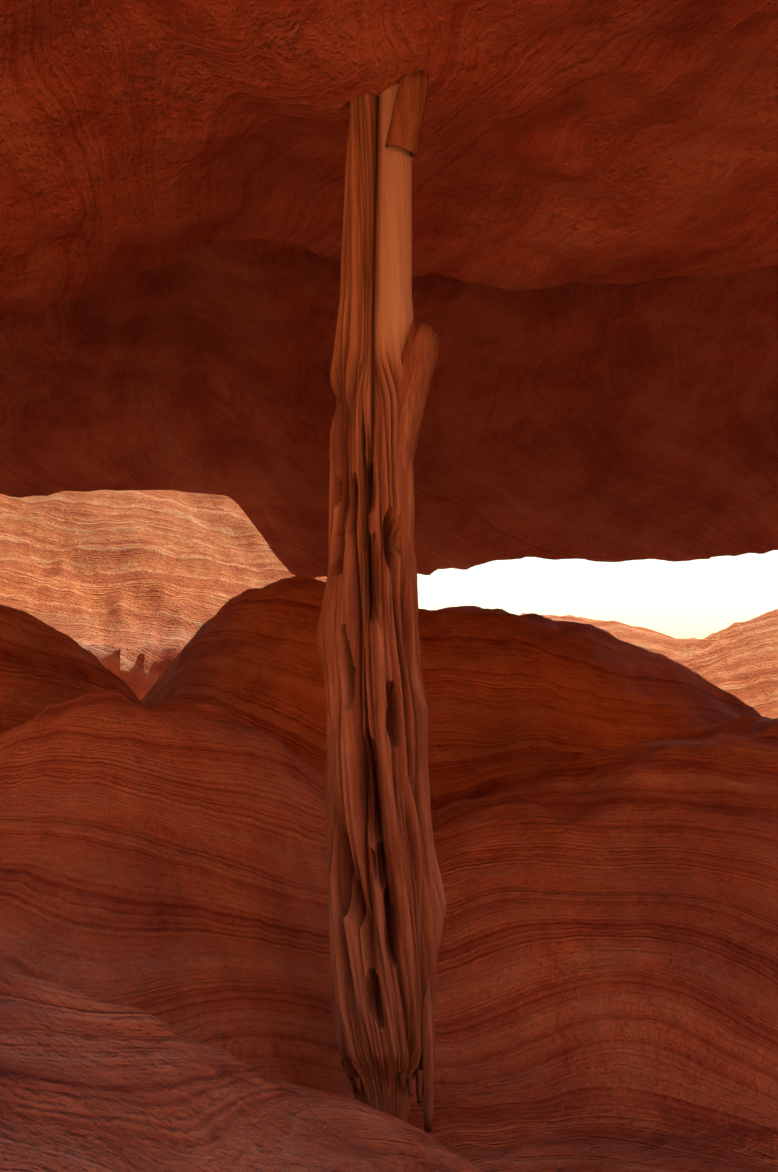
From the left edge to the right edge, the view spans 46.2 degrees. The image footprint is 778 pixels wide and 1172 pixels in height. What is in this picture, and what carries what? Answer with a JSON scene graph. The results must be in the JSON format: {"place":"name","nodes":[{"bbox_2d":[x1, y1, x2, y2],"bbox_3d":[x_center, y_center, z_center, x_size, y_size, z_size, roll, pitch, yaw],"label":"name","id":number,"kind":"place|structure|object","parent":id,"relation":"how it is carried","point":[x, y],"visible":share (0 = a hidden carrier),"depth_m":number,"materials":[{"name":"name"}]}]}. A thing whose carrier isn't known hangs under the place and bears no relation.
{"place":"outdoors","nodes":[
{"label":"outdoors","id":0,"kind":"place"},
{"bbox_2d":[0,490,777,1171],"bbox_3d":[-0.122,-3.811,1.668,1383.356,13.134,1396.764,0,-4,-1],"label":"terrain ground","id":1,"kind":"structure","parent":0,"point":[604,808],"depth_m":2.39,"materials":[{"name":"stone"}]},
{"bbox_2d":[317,69,445,1132],"bbox_3d":[-0.017,0.018,2.020,0.283,2.422,0.276,0,-4,-1],"label":"dead tree trunk","id":2,"kind":"object","parent":1,"relation":"on","point":[386,905],"visible":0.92,"depth_m":1.95,"materials":[{"name":"brown wood"}]},
{"bbox_2d":[0,0,777,577],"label":"overhang rock","id":3,"kind":"object","parent":1,"relation":"on","point":[594,242],"visible":0.94,"depth_m":3.01,"materials":[{"name":"stone"}]},
{"bbox_2d":[417,550,777,638],"label":"sky","id":4,"kind":"structure","parent":0,"point":[700,598],"materials":[{"name":"white"}]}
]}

